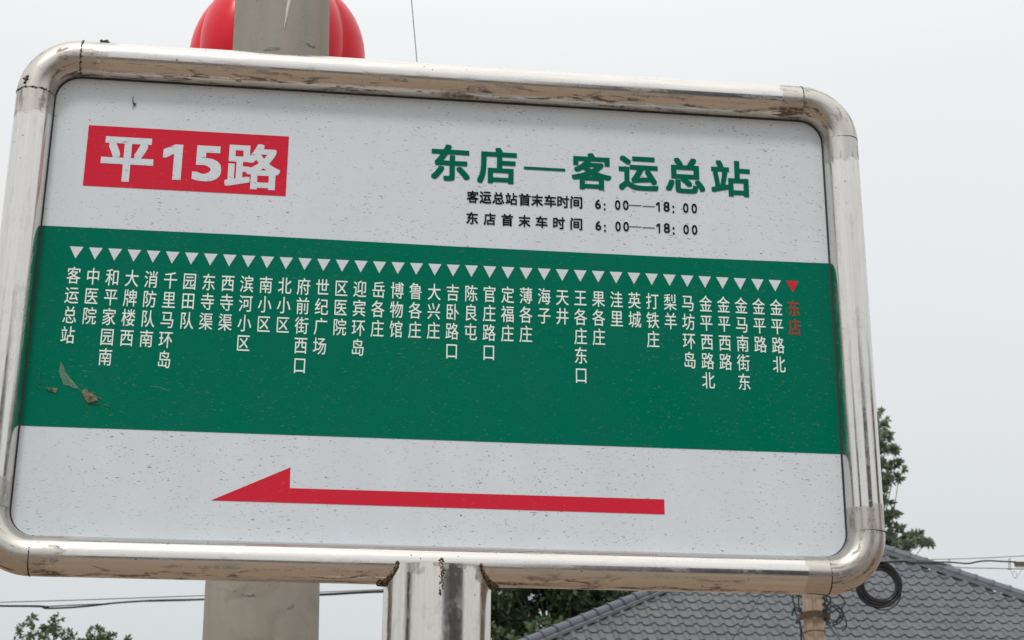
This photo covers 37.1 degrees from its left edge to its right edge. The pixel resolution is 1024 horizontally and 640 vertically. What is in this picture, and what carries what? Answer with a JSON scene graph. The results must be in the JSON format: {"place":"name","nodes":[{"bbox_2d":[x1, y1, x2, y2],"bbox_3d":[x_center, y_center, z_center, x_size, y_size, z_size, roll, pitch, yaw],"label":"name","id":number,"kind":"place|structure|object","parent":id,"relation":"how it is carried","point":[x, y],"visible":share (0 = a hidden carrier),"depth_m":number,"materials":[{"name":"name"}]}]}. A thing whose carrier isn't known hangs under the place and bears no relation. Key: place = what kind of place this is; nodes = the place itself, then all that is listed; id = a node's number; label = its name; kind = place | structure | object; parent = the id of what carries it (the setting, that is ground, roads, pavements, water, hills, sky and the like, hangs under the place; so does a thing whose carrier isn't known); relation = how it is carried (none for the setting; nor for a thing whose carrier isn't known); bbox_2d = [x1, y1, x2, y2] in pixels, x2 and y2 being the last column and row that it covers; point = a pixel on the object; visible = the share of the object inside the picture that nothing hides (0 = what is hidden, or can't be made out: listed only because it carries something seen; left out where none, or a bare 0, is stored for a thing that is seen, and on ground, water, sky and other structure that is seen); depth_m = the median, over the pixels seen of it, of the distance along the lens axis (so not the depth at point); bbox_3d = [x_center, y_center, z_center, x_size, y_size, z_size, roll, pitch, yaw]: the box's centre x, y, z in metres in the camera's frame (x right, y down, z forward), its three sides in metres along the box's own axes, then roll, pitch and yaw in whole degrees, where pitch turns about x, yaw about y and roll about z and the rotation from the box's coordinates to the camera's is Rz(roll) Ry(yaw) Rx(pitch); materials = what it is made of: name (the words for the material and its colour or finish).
{"place":"outdoors","nodes":[
{"label":"outdoors","id":0,"kind":"place"},
{"bbox_2d":[0,589,382,602],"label":"overhead wire","id":1,"kind":"object","parent":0,"point":[160,597],"visible":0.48,"depth_m":17.20,"materials":[{"name":"black rubber"}]},
{"bbox_2d":[0,587,499,606],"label":"overhead cable","id":2,"kind":"object","parent":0,"point":[161,601],"visible":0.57,"depth_m":17.14,"materials":[{"name":"black plastic"}]},
{"bbox_2d":[0,588,532,608],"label":"overhead cable","id":3,"kind":"object","parent":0,"point":[201,598],"visible":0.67,"depth_m":17.19,"materials":[{"name":"black plastic"}]},
{"bbox_2d":[411,0,416,61],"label":"hanging wire","id":4,"kind":"object","parent":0,"point":[414,30],"visible":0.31,"depth_m":6.82,"materials":[{"name":"grey"}]},
{"bbox_2d":[0,0,1023,639],"label":"sky","id":5,"kind":"structure","parent":0,"point":[932,91],"materials":[{"name":"white"}]},
{"label":"ground","id":6,"kind":"structure","parent":0,"visible":0},
{"bbox_2d":[14,612,80,639],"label":"tree","id":7,"kind":"object","parent":6,"relation":"on","point":[53,627],"visible":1,"depth_m":39.23,"materials":[{"name":"green plant"}]},
{"bbox_2d":[72,624,132,639],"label":"tree","id":8,"kind":"object","parent":6,"relation":"on","point":[99,636],"visible":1,"depth_m":39.08,"materials":[{"name":"green plant"}]},
{"bbox_2d":[202,0,329,639],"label":"concrete pole","id":9,"kind":"object","parent":6,"relation":"on","point":[240,610],"visible":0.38,"depth_m":4.21,"materials":[{"name":"grey concrete"}]},
{"bbox_2d":[0,40,885,639],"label":"bus stop sign","id":10,"kind":"object","parent":6,"relation":"on","point":[438,350],"visible":1,"depth_m":3.10,"materials":[{"name":"silver metal"}]},
{"bbox_2d":[37,374,57,392],"bbox_3d":[-0.903,0.123,2.967,0.039,0.038,0.005,0,-16,0],"label":"dead leaf","id":11,"kind":"object","parent":10,"relation":"attached to","point":[54,390],"visible":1,"depth_m":2.96,"materials":[{"name":"beige plant"}]},
{"bbox_2d":[82,388,109,406],"bbox_3d":[-0.810,0.150,2.970,0.056,0.037,0.007,0,-16,0],"label":"dead moth","id":12,"kind":"object","parent":10,"relation":"attached to","point":[89,397],"visible":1,"depth_m":2.97},
{"bbox_2d":[491,612,563,639],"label":"tree","id":13,"kind":"object","parent":6,"relation":"on","point":[529,626],"visible":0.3,"depth_m":40.65,"materials":[{"name":"green plant"}]},
{"bbox_2d":[491,588,637,639],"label":"tree","id":14,"kind":"object","parent":6,"relation":"on","point":[556,604],"visible":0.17,"depth_m":43.52,"materials":[{"name":"green plant"}]},
{"bbox_2d":[519,545,1023,639],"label":"tiled roof house","id":15,"kind":"structure","parent":6,"relation":"on","point":[940,602],"depth_m":32.71,"materials":[{"name":"black tile"}]},
{"bbox_2d":[793,594,830,639],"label":"utility pole","id":16,"kind":"object","parent":6,"relation":"on","point":[812,615],"visible":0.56,"depth_m":16.65,"materials":[{"name":"concrete"}]},
{"bbox_2d":[732,594,761,639],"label":"guy wire","id":17,"kind":"object","parent":16,"relation":"attached to","point":[746,617],"visible":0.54,"depth_m":15.52,"materials":[{"name":"black metal"}]},
{"bbox_2d":[788,594,804,639],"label":"wire tangle","id":18,"kind":"object","parent":16,"relation":"hanging from","point":[799,622],"visible":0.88,"depth_m":16.51,"materials":[{"name":"black rubber"}]},
{"bbox_2d":[825,620,841,639],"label":"drop cable","id":19,"kind":"object","parent":16,"relation":"attached to","point":[832,629],"visible":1,"depth_m":16.01,"materials":[{"name":"black plastic"}]},
{"bbox_2d":[822,594,846,631],"bbox_3d":[3.484,3.147,16.521,0.278,0.448,0.024,0,-16,0],"label":"wire tangle","id":20,"kind":"object","parent":19,"relation":"attached to","point":[826,609],"visible":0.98,"depth_m":16.52,"materials":[{"name":"black rubber"}]},
{"bbox_2d":[880,560,946,565],"bbox_3d":[3.812,2.598,16.051,0.204,0.130,1.751,12,-20,-35],"label":"overhead cable","id":21,"kind":"object","parent":16,"relation":"attached to","point":[913,562],"visible":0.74,"depth_m":15.62,"materials":[{"name":"black plastic"}]},
{"bbox_2d":[856,563,902,610],"bbox_3d":[3.815,2.761,15.853,0.500,0.516,0.090,0,-16,0],"label":"cable coil","id":22,"kind":"object","parent":21,"relation":"hanging from","point":[865,596],"visible":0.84,"depth_m":15.81,"materials":[{"name":"black rubber"}]},
{"bbox_2d":[906,560,1015,563],"bbox_3d":[4.513,2.437,15.340,1.186,0.113,0.076,-14,-21,41],"label":"overhead cable","id":23,"kind":"object","parent":21,"relation":"attached to","point":[966,563],"visible":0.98,"depth_m":15.30,"materials":[{"name":"black plastic"}]},
{"bbox_2d":[1014,562,1023,566],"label":"splice box","id":24,"kind":"object","parent":23,"relation":"attached to","point":[1018,564],"visible":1,"depth_m":14.89,"materials":[{"name":"brown plastic"}]},
{"bbox_2d":[952,566,1021,568],"bbox_3d":[5.349,2.394,14.667,2.391,0.262,0.085,-13,-21,38],"label":"overhead wire","id":25,"kind":"object","parent":21,"relation":"attached to","point":[986,568],"visible":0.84,"depth_m":15.22,"materials":[{"name":"grey"}]},
{"bbox_2d":[888,555,1023,560],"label":"overhead wire","id":26,"kind":"object","parent":16,"relation":"attached to","point":[956,558],"visible":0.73,"depth_m":15.34,"materials":[{"name":"grey"}]},
{"bbox_2d":[877,406,936,554],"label":"tree","id":27,"kind":"object","parent":6,"relation":"on","point":[912,539],"visible":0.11,"depth_m":44.22,"materials":[{"name":"green plant"}]},
{"bbox_3d":[-0.730,-1.504,5.270,0.300,0.063,0.902,0,-16,0],"label":"lantern bracket","id":28,"kind":"object","parent":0,"visible":0},
{"bbox_2d":[190,0,364,58],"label":"red lantern","id":29,"kind":"object","parent":28,"relation":"hanging from","point":[214,28],"visible":0.16,"depth_m":5.33,"materials":[{"name":"plastic"}]}
]}

